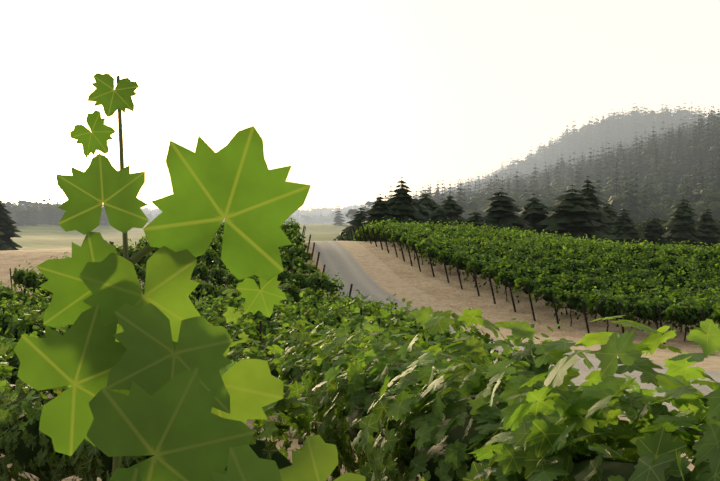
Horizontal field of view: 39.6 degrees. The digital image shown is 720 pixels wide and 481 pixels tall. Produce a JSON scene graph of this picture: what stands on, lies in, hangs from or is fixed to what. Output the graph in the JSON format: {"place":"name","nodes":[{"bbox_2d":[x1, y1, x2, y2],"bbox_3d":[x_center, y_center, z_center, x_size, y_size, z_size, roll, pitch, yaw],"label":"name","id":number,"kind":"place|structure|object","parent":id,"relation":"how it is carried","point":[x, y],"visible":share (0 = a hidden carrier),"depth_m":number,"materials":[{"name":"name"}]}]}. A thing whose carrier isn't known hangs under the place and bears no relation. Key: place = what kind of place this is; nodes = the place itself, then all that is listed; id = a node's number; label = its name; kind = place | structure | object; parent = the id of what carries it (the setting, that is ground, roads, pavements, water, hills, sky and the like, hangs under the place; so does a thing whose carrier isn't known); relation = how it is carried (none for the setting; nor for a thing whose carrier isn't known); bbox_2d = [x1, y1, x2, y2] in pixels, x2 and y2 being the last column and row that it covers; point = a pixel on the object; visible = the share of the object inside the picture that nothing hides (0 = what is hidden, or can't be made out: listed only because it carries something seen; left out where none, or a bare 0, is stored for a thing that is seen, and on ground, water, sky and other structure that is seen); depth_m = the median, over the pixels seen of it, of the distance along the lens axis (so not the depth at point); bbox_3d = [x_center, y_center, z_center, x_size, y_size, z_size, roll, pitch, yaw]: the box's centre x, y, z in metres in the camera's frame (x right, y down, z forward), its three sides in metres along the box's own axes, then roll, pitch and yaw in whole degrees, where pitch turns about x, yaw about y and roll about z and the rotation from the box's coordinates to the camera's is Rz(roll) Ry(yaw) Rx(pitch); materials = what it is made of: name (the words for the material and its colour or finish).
{"place":"outdoors","nodes":[
{"label":"outdoors","id":0,"kind":"place"},
{"bbox_2d":[14,73,424,480],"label":"grape leaves","id":1,"kind":"object","parent":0,"point":[131,362],"visible":1,"depth_m":0.88,"materials":[{"name":"green plant"}]},
{"bbox_2d":[0,123,719,480],"bbox_3d":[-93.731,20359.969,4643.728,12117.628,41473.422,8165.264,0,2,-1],"label":"ground","id":2,"kind":"structure","parent":0,"point":[40,243],"depth_m":77.02,"materials":[{"name":"beige soil"}]},
{"bbox_2d":[112,75,154,474],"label":"shoot canes","id":3,"kind":"object","parent":2,"relation":"on","point":[136,258],"visible":0.21,"depth_m":1.09,"materials":[{"name":"plant"}]},
{"bbox_2d":[0,288,490,480],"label":"vineyard leaves","id":4,"kind":"object","parent":2,"relation":"on","point":[13,408],"visible":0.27,"depth_m":10.38,"materials":[{"name":"green plant"}]},
{"bbox_2d":[14,137,566,223],"bbox_3d":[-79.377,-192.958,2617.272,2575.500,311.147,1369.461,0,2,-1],"label":"distant hills","id":5,"kind":"structure","parent":2,"relation":"on","point":[309,219],"depth_m":2179.41,"materials":[{"name":"plant"}]},
{"bbox_2d":[1,118,690,223],"bbox_3d":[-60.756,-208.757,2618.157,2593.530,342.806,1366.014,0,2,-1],"label":"hill conifers","id":6,"kind":"object","parent":2,"relation":"on","point":[298,214],"visible":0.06,"depth_m":2602.36,"materials":[{"name":"grey plant"}]},
{"bbox_2d":[1,110,706,222],"bbox_3d":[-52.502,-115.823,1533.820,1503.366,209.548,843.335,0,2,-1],"label":"forested hill","id":7,"kind":"structure","parent":2,"relation":"on","point":[368,203],"depth_m":1614.72,"materials":[{"name":"grey plant"}]},
{"bbox_2d":[21,236,686,480],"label":"vineyard trunks","id":8,"kind":"object","parent":2,"relation":"on","point":[299,443],"depth_m":61.69,"materials":[{"name":"brown plant"}]},
{"bbox_2d":[2,222,708,346],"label":"vineyard posts","id":9,"kind":"object","parent":2,"relation":"on","point":[531,304],"visible":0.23,"depth_m":71.29,"materials":[{"name":"brown wood"}]},
{"bbox_2d":[0,216,719,395],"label":"vineyard leaves","id":10,"kind":"object","parent":2,"relation":"on","point":[303,302],"visible":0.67,"depth_m":66.03,"materials":[{"name":"green plant"}]},
{"bbox_2d":[0,176,719,250],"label":"conifers","id":11,"kind":"object","parent":2,"relation":"on","point":[580,215],"visible":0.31,"depth_m":204.54,"materials":[{"name":"green plant"}]},
{"bbox_2d":[0,225,719,479],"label":"vineyard canopy","id":12,"kind":"object","parent":2,"relation":"on","point":[24,454],"visible":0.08,"depth_m":57.66,"materials":[{"name":"green plant"}]},
{"bbox_2d":[0,99,719,224],"bbox_3d":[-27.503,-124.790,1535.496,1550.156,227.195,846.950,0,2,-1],"label":"hill conifers","id":13,"kind":"object","parent":2,"relation":"on","point":[573,141],"visible":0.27,"depth_m":1649.44,"materials":[{"name":"green plant"}]},
{"bbox_2d":[2,126,719,227],"bbox_3d":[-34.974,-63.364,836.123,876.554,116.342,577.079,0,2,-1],"label":"trees","id":14,"kind":"object","parent":2,"relation":"on","point":[703,199],"visible":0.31,"depth_m":748.03,"materials":[{"name":"green plant"}]},
{"bbox_2d":[3,106,719,225],"bbox_3d":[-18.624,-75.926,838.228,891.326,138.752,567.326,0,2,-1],"label":"hill conifers","id":15,"kind":"object","parent":2,"relation":"on","point":[684,141],"visible":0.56,"depth_m":870.73,"materials":[{"name":"green plant"}]},
{"bbox_2d":[104,218,719,245],"bbox_3d":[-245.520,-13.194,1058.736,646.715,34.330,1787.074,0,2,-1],"label":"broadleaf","id":16,"kind":"object","parent":2,"relation":"on","point":[342,236],"depth_m":227.53,"materials":[{"name":"green plant"}]},
{"bbox_2d":[300,369,690,480],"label":"inner canopy","id":17,"kind":"object","parent":2,"relation":"on","point":[580,470],"visible":0.12,"depth_m":5.48,"materials":[{"name":"green plant"}]},
{"bbox_2d":[273,306,719,480],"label":"grapevines","id":18,"kind":"object","parent":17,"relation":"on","point":[551,425],"visible":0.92,"depth_m":5.06,"materials":[{"name":"green plant"}]},
{"bbox_2d":[0,0,719,210],"label":"sky","id":19,"kind":"structure","parent":0,"point":[360,97],"materials":[{"name":"white"}]},
{"bbox_2d":[304,241,719,470],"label":"road","id":20,"kind":"structure","parent":0,"point":[364,271],"depth_m":72.54,"materials":[{"name":"grey gravel"}]}
]}

